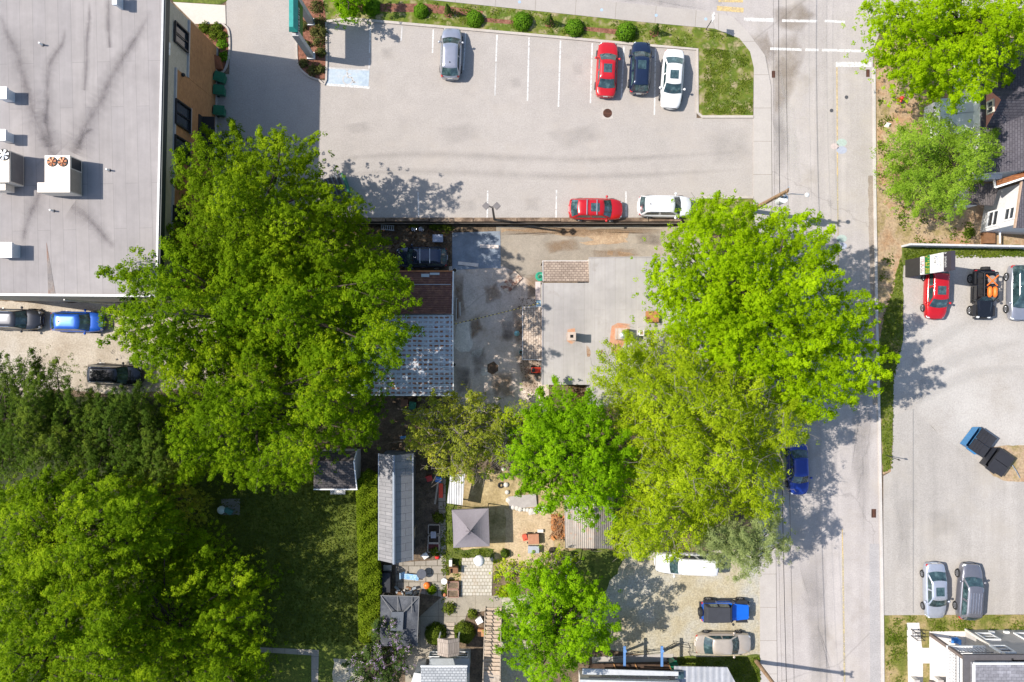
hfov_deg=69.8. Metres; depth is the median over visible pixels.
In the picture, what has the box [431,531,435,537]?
plastic tub
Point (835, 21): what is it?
crosswalk line
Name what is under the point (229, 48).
kerb
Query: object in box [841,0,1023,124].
maple tree
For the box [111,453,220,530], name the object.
understorey tree
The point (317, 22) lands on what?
bed shrub
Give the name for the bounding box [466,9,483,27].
clipped shrub
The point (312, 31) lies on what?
bed shrub
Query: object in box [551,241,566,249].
yard dirt
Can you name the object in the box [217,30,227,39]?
perennial clump
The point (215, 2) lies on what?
grass strip
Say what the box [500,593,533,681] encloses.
drive strip
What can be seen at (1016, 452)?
lot island
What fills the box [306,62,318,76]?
bed shrub
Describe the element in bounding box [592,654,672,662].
front path
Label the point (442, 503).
narrow path
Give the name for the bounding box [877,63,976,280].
weeds
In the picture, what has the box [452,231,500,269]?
tarpaulin
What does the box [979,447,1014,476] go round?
dumpster
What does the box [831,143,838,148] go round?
street mark
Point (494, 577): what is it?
weeds
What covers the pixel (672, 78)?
parked car
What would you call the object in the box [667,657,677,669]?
wheelie bin
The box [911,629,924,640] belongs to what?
grill rack
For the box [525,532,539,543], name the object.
garden wagon
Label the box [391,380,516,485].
scrubby tree
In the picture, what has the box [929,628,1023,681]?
porch house
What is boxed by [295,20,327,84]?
kerb
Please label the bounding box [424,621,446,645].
topiary shrub
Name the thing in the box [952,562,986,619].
parked car
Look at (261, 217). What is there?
maple tree
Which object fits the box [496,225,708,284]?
driveway
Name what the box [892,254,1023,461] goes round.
gravel lot
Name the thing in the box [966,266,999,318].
parked jeep
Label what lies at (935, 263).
roadside sign
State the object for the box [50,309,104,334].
parked car
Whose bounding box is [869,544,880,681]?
street patch
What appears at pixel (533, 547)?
storage box
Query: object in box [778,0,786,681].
overhead wire
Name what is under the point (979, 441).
dumpster
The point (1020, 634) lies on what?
window
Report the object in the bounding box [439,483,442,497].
wooden sheet
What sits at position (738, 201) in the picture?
green corner
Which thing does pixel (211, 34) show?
perennial clump
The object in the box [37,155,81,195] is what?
rooftop unit
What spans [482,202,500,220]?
lot lamp
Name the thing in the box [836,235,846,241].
street mark
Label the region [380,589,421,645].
tarp pavilion
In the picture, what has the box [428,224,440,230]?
leafy plant
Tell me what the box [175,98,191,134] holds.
window
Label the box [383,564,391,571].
stone bench
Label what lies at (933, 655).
concrete path
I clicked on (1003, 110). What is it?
pink house
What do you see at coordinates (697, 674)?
house
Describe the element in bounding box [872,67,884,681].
street kerb
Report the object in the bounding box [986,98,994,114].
window
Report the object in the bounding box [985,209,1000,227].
window
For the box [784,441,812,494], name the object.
parked car
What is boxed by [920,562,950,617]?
parked car
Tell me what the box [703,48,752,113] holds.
verge grass
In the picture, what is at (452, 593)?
raised bed
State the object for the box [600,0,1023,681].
street
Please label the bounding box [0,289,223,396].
gravel
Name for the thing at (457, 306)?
lumber stack
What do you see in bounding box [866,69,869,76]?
storm drain
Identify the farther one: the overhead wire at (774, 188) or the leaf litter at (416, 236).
the leaf litter at (416, 236)
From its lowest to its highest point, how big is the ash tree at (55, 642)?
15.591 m
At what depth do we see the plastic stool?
63.45 m
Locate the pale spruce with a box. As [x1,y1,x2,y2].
[691,507,799,583]
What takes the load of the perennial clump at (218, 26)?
on the building bed at (220, 50)
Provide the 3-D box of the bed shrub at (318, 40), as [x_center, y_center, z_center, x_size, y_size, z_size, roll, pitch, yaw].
[-16.861,-26.115,63.641,1.409,0.856,1.399,40,90,0]
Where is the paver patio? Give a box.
[461,557,492,595]
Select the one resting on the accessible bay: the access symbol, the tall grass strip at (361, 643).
the access symbol
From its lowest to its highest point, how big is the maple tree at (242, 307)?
17.604 m
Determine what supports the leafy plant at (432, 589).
on the courtyard paving at (431, 568)
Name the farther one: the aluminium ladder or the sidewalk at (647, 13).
the aluminium ladder
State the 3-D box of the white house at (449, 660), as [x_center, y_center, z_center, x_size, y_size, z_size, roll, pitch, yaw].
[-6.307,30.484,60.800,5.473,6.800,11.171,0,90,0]
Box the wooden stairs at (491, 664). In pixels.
[482,606,501,681]
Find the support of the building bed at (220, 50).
on the ground at (426, 506)
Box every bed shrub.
[297,57,309,67]
[303,20,307,31]
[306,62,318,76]
[308,0,323,13]
[309,27,317,35]
[310,31,326,46]
[313,15,326,28]
[315,46,326,57]
[317,26,328,35]
[317,64,324,74]
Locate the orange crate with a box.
[478,628,483,636]
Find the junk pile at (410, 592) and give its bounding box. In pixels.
[394,586,416,595]
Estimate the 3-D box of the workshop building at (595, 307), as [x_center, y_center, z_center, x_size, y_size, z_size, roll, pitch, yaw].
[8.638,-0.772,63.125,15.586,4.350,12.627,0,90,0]
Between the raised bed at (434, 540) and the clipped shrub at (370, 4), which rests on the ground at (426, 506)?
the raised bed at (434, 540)
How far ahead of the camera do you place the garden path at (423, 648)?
63.96 m
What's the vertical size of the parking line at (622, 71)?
0.001 m
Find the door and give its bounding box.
[413,525,415,540]
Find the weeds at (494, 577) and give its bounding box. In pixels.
[493,558,532,597]
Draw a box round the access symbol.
[342,68,355,84]
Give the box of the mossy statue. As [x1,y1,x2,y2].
[217,499,239,514]
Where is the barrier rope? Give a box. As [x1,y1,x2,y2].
[455,303,539,323]
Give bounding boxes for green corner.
[692,199,752,234]
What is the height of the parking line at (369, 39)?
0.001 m
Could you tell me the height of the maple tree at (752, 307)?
15.800 m
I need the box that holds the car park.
[560,550,759,656]
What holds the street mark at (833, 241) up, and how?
on the street
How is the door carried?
in the garden shed at (396, 509)
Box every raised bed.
[427,543,439,552]
[428,523,439,534]
[428,535,439,542]
[447,580,458,588]
[447,589,458,597]
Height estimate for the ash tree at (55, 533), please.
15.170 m
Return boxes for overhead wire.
[773,0,781,668]
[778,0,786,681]
[786,0,793,675]
[786,86,794,678]
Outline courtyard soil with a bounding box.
[381,555,446,681]
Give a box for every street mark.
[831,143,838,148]
[831,239,838,244]
[836,139,846,145]
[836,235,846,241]
[837,146,846,153]
[837,242,846,249]
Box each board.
[458,261,478,266]
[480,244,498,248]
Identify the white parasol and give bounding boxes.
[474,554,484,565]
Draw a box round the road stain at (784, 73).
[779,67,794,76]
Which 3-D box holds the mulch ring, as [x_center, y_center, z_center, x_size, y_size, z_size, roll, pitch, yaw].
[12.372,-26.883,63.932,0.840,0.001,0.801,0,90,0]
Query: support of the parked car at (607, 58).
on the parking lot at (405, 127)
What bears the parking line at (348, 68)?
on the accessible bay
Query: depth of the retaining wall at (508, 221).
63.94 m
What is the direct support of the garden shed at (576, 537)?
on the ground at (426, 506)
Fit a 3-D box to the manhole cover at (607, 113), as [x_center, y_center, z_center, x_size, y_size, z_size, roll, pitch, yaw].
[8.326,-19.860,63.974,0.967,0.028,0.967,0,90,0]
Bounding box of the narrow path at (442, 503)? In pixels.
[438,474,445,596]
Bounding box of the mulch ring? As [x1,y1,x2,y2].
[649,29,657,36]
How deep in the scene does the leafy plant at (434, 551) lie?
63.58 m
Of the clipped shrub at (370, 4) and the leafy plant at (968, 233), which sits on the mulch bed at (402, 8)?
the clipped shrub at (370, 4)
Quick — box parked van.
[654,549,718,577]
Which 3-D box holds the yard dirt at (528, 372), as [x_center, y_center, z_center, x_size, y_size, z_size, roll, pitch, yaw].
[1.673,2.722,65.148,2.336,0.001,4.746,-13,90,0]
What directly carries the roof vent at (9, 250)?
on the commercial building at (127, 96)
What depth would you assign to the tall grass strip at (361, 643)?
63.97 m
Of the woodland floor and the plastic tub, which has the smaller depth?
the plastic tub
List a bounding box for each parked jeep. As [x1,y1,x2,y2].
[698,597,749,625]
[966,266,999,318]
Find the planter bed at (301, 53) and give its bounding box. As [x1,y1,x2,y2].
[298,0,325,78]
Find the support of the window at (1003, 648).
in the porch house at (988, 656)
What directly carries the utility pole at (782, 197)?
on the green corner
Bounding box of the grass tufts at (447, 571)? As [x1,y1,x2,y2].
[440,475,494,602]
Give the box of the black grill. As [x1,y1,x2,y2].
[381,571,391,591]
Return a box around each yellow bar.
[717,6,743,12]
[718,0,742,1]
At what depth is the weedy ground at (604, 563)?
63.97 m
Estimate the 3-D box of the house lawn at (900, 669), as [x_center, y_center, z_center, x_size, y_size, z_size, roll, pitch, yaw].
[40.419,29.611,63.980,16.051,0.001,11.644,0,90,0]
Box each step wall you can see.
[910,676,919,681]
[934,676,943,681]
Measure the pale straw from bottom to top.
0.004 m
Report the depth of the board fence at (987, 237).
63.50 m
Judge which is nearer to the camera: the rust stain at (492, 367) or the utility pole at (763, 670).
the utility pole at (763, 670)
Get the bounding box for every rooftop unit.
[0,149,23,192]
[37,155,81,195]
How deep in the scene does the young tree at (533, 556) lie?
61.56 m
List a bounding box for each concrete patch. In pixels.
[454,321,472,351]
[471,347,482,357]
[481,368,487,375]
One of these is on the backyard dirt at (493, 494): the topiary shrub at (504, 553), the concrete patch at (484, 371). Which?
the topiary shrub at (504, 553)
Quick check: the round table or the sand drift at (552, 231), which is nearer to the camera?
the round table
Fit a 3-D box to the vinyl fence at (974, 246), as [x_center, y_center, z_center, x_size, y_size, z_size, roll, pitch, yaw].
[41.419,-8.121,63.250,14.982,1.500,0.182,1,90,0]
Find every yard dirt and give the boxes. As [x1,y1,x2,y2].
[456,287,461,300]
[471,320,480,336]
[494,376,509,393]
[516,322,521,336]
[524,227,640,234]
[525,360,534,385]
[528,280,534,293]
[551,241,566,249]
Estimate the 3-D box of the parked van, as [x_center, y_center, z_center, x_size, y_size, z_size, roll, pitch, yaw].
[15.031,19.168,63.015,5.460,1.931,2.269,2,90,0]
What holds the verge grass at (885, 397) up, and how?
on the verge at (892, 236)
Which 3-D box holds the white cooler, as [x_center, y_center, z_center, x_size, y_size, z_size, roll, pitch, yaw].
[-2.837,24.233,63.735,0.560,0.490,0.460,-29,90,0]
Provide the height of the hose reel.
0.563 m
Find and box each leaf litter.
[306,225,450,266]
[518,298,540,399]
[568,385,589,405]
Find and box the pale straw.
[504,509,553,565]
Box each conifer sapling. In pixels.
[444,3,452,17]
[544,14,554,26]
[649,23,659,36]
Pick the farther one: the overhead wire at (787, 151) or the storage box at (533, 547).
the storage box at (533, 547)
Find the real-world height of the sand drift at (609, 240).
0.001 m
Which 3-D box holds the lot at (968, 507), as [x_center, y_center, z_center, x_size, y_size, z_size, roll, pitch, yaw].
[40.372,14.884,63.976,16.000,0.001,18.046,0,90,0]
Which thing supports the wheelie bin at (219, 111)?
on the parking lot at (405, 127)
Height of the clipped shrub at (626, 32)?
1.210 m
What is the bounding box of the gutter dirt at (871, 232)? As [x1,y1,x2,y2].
[868,176,876,404]
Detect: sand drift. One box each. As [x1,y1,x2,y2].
[501,228,628,239]
[541,228,585,236]
[579,237,627,244]
[618,251,633,255]
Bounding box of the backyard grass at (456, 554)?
[446,474,494,564]
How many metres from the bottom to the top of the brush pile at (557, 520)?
0.961 m
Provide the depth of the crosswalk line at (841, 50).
63.98 m
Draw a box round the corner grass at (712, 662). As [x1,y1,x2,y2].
[677,654,759,681]
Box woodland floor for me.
[0,397,223,681]
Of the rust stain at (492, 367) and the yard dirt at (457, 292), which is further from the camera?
the rust stain at (492, 367)
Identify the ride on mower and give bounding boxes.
[531,366,540,373]
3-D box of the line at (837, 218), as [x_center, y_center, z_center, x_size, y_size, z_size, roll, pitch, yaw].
[28.419,-10.000,63.980,0.100,0.001,8.838,-1,90,0]
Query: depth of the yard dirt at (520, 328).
65.15 m
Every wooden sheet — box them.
[434,482,438,503]
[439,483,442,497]
[500,271,521,293]
[508,494,536,508]
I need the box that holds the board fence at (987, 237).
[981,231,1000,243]
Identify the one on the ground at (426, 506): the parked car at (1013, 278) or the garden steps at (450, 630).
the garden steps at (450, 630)
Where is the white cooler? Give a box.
[475,616,482,624]
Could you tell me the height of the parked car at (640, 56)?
1.781 m
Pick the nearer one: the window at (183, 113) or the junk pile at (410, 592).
the window at (183, 113)
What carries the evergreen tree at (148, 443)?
on the woodland floor
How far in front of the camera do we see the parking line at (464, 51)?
63.98 m
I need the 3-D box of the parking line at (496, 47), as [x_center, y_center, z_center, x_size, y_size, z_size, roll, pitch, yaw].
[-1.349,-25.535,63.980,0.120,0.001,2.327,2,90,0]
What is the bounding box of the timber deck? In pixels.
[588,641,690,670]
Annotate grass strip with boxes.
[173,0,226,4]
[356,472,379,669]
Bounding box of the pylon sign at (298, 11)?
[289,0,314,59]
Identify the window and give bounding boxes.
[172,205,189,225]
[174,20,189,54]
[174,134,191,166]
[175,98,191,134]
[975,632,1000,639]
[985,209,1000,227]
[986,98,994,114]
[989,645,1016,653]
[1002,205,1015,221]
[1013,632,1023,639]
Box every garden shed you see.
[314,449,360,493]
[378,450,415,563]
[564,492,612,547]
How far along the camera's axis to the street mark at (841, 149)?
63.98 m
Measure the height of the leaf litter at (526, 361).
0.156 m
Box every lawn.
[159,459,360,681]
[884,615,1023,681]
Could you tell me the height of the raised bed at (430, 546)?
0.400 m
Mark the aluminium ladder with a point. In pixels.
(389, 227)
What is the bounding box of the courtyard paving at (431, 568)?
[396,560,439,595]
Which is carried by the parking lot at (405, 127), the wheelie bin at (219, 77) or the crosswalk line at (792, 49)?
the wheelie bin at (219, 77)
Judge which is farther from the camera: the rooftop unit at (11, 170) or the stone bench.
the stone bench
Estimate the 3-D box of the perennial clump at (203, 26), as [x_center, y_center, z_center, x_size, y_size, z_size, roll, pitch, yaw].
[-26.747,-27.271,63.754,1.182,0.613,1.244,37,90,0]
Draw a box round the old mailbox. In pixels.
[401,399,408,406]
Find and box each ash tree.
[0,456,204,605]
[0,554,180,681]
[95,501,293,681]
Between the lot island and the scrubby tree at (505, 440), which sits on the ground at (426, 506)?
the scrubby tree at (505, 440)
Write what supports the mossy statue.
on the lawn at (295, 667)
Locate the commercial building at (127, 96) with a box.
[0,0,217,304]
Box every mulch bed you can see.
[351,4,482,14]
[482,18,513,23]
[583,27,617,34]
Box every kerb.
[221,23,230,72]
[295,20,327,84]
[327,17,753,117]
[696,196,753,209]
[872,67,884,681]
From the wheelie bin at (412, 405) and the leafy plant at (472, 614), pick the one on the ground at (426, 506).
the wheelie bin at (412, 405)
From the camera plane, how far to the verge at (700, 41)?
63.94 m
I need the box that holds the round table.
[417,569,425,578]
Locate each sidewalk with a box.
[436,0,714,28]
[710,12,776,681]
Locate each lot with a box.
[215,0,752,218]
[883,408,1023,614]
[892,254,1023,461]
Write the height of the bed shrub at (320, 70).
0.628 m
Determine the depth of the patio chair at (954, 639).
63.54 m
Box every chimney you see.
[567,332,575,339]
[615,328,626,338]
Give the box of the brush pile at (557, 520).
[547,510,564,544]
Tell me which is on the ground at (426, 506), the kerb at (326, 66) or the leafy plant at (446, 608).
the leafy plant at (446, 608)
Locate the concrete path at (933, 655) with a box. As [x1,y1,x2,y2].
[907,623,964,681]
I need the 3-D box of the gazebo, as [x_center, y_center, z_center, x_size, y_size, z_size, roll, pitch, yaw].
[-3.475,15.739,62.400,3.184,3.300,3.318,0,90,0]
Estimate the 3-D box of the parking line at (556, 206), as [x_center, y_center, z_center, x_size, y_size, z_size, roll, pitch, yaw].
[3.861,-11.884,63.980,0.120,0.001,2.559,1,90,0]
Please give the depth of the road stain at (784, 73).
63.98 m
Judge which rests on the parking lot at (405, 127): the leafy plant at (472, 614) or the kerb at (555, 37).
the kerb at (555, 37)
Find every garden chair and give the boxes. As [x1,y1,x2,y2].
[420,552,428,559]
[425,474,432,481]
[435,476,441,482]
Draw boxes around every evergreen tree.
[0,344,83,482]
[30,352,120,486]
[71,385,171,486]
[126,378,188,488]
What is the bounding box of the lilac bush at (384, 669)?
[341,615,415,681]
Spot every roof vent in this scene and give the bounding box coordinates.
[0,87,14,101]
[0,129,13,142]
[0,242,19,257]
[112,0,122,9]
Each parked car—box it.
[0,306,44,332]
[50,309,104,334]
[86,362,143,386]
[397,244,447,269]
[438,28,463,79]
[568,195,621,221]
[594,42,620,97]
[627,42,654,95]
[637,192,690,218]
[658,49,685,109]
[694,630,750,657]
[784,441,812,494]
[920,271,951,319]
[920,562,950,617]
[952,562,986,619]
[1003,265,1023,320]
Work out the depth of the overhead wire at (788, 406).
55.82 m
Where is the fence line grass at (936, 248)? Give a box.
[902,244,1023,265]
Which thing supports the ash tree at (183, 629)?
on the woodland floor
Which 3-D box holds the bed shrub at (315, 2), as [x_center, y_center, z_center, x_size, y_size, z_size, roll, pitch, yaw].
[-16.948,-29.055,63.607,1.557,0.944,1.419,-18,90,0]
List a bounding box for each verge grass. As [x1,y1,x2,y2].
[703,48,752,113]
[879,256,903,471]
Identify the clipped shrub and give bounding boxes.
[363,0,379,16]
[414,3,428,18]
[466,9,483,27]
[513,11,532,31]
[564,18,583,37]
[615,21,635,42]
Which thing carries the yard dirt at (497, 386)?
on the yard paving at (500, 350)
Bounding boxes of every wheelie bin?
[212,84,225,96]
[212,105,225,117]
[213,70,226,83]
[409,401,415,409]
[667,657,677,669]
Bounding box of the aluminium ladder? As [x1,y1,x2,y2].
[381,225,393,230]
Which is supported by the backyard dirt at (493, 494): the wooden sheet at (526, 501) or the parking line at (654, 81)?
the wooden sheet at (526, 501)
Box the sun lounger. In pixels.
[400,572,418,580]
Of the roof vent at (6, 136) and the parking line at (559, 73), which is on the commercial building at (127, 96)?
the roof vent at (6, 136)
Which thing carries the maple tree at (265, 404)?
on the ground at (426, 506)
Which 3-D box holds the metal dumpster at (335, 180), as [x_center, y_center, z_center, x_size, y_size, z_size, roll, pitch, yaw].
[-15.387,-13.115,63.320,2.520,1.360,1.800,-20,90,0]
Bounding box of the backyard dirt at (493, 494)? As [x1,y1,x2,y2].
[446,470,575,589]
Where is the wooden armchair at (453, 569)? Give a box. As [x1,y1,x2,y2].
[450,566,457,573]
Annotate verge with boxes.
[323,0,753,114]
[874,32,1023,473]
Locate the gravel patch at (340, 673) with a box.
[332,659,365,681]
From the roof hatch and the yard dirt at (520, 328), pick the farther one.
the yard dirt at (520, 328)
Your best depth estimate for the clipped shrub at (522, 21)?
63.35 m
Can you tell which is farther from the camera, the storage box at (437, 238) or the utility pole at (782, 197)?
the storage box at (437, 238)
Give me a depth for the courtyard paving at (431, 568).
63.96 m
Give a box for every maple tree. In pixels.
[94,217,424,390]
[130,317,395,495]
[165,117,411,306]
[483,543,622,681]
[497,375,646,532]
[629,188,901,428]
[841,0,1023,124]
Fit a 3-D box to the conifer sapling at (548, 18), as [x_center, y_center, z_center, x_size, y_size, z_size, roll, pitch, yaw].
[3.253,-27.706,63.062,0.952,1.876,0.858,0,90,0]
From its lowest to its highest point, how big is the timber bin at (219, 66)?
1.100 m
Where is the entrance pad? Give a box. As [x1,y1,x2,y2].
[173,2,225,23]
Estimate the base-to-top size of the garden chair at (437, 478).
0.900 m
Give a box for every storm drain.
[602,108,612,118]
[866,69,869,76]
[871,509,875,517]
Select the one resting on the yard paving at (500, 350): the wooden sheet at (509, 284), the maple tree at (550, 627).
the wooden sheet at (509, 284)
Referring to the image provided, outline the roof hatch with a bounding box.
[645,311,658,321]
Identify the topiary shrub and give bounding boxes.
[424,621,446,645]
[453,620,475,643]
[500,548,509,557]
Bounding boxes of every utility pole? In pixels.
[749,186,809,211]
[754,660,773,681]
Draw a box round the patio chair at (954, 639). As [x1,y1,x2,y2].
[949,636,960,644]
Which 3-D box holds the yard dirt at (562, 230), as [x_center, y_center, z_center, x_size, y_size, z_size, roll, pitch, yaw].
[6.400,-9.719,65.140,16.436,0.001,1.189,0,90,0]
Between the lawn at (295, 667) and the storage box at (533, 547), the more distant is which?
the lawn at (295, 667)
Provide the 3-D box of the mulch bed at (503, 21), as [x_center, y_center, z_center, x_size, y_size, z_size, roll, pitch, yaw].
[-0.638,-27.819,63.934,4.054,0.001,0.364,5,90,0]
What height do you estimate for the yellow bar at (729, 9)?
0.001 m
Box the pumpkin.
[423,582,429,588]
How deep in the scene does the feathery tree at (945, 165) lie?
57.47 m
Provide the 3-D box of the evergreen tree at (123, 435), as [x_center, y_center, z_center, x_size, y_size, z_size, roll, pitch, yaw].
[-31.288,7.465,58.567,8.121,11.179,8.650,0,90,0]
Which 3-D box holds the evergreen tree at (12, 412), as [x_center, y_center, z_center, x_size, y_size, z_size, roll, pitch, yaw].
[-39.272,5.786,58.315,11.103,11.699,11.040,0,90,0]
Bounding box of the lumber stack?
[454,297,460,320]
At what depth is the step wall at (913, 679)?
63.55 m
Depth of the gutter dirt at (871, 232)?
63.98 m
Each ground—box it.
[0,0,1023,681]
[559,548,621,610]
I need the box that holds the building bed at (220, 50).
[197,24,227,71]
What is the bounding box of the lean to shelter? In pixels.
[447,472,464,504]
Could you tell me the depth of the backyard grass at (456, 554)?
63.97 m
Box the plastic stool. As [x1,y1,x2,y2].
[522,533,527,540]
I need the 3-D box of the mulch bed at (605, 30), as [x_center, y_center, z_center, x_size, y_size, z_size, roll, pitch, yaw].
[7.660,-27.120,63.934,3.152,0.001,0.454,7,90,0]
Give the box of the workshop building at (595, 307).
[522,256,708,406]
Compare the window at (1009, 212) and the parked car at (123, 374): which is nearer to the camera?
the window at (1009, 212)
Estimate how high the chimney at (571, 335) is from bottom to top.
1.600 m
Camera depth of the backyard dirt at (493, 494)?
64.00 m
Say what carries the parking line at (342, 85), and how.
on the parking lot at (405, 127)
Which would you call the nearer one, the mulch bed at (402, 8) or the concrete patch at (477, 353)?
the mulch bed at (402, 8)
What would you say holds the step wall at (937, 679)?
on the concrete path at (933, 655)
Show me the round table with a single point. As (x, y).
(421, 573)
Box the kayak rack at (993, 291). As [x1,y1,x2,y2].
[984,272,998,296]
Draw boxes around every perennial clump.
[198,20,210,35]
[205,26,218,40]
[211,21,222,31]
[216,38,227,49]
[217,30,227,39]
[219,50,227,61]
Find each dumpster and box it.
[315,173,351,203]
[960,427,996,457]
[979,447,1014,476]
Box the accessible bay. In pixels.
[326,69,369,85]
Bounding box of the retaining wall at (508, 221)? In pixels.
[314,218,689,224]
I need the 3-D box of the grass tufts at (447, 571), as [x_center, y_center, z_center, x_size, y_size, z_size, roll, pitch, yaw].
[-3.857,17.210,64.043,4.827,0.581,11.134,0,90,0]
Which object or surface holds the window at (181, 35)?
in the commercial building at (127, 96)
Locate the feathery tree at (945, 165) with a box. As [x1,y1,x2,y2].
[869,104,1011,229]
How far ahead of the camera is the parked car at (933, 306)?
62.81 m
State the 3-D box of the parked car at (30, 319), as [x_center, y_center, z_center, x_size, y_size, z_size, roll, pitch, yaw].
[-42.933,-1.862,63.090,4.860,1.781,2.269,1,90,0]
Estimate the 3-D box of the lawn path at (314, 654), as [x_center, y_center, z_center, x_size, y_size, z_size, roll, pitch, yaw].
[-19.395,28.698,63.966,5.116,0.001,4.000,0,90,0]
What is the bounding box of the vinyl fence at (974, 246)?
[901,243,1023,248]
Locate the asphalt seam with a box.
[913,409,913,612]
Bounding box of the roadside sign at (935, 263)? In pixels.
[905,251,954,276]
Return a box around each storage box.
[433,235,442,241]
[528,545,538,552]
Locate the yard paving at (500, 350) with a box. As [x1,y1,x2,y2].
[449,266,548,413]
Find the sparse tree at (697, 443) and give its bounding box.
[586,324,822,573]
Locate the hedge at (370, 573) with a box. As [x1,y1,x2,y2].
[355,468,382,645]
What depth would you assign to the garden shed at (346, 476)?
61.52 m
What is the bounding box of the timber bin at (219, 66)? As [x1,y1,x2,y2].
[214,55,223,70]
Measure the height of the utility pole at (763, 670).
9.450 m
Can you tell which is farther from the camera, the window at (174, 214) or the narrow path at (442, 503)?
the narrow path at (442, 503)
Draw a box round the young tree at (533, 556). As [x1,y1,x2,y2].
[489,544,580,593]
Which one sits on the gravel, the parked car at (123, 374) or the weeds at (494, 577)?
the parked car at (123, 374)
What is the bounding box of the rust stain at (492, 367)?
[487,361,497,373]
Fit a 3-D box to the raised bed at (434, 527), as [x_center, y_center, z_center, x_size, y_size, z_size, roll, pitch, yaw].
[-6.767,16.349,63.850,1.057,0.400,0.871,0,90,0]
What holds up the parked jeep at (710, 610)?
on the car park
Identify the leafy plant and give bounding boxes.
[426,583,437,594]
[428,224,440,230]
[429,545,441,556]
[431,511,443,523]
[436,224,452,234]
[441,600,456,615]
[467,608,477,618]
[962,225,975,238]
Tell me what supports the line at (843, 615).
on the street
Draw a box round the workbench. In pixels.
[535,282,540,299]
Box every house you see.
[411,631,469,681]
[579,666,734,681]
[924,39,1023,180]
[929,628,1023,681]
[954,171,1023,234]
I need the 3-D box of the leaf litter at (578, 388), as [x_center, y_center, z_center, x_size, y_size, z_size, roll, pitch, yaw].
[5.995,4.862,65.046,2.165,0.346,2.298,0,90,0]
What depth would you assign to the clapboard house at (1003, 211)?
61.13 m
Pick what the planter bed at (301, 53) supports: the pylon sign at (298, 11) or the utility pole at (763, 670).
the pylon sign at (298, 11)
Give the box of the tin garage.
[341,270,453,395]
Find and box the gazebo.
[452,503,489,547]
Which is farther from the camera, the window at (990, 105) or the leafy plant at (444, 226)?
the leafy plant at (444, 226)
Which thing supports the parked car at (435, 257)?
on the ground at (426, 506)
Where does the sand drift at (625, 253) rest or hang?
on the driveway
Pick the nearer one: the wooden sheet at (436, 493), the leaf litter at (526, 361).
the wooden sheet at (436, 493)
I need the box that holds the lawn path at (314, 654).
[260,647,318,681]
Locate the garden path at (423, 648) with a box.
[405,596,500,681]
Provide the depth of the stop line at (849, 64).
63.98 m
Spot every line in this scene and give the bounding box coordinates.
[325,83,369,88]
[328,67,368,70]
[369,26,370,52]
[432,29,433,52]
[463,33,465,69]
[494,62,496,95]
[495,35,497,60]
[527,37,529,100]
[555,190,556,217]
[558,41,560,106]
[590,43,592,102]
[621,46,624,98]
[625,192,626,217]
[654,49,655,114]
[744,18,772,21]
[770,47,801,50]
[782,19,816,21]
[805,48,818,50]
[822,49,873,52]
[825,20,844,22]
[836,62,871,66]
[836,67,837,175]
[837,176,838,268]
[842,554,844,680]
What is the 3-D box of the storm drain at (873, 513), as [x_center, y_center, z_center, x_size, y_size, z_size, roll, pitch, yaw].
[31.535,15.023,63.970,0.400,0.020,0.750,0,90,0]
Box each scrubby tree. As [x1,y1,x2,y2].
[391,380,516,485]
[473,383,534,486]
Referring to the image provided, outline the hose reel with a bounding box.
[535,272,542,280]
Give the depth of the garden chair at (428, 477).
63.88 m
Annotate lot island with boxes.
[990,445,1023,481]
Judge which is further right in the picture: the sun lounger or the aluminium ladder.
the sun lounger
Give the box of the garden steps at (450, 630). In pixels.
[446,622,454,637]

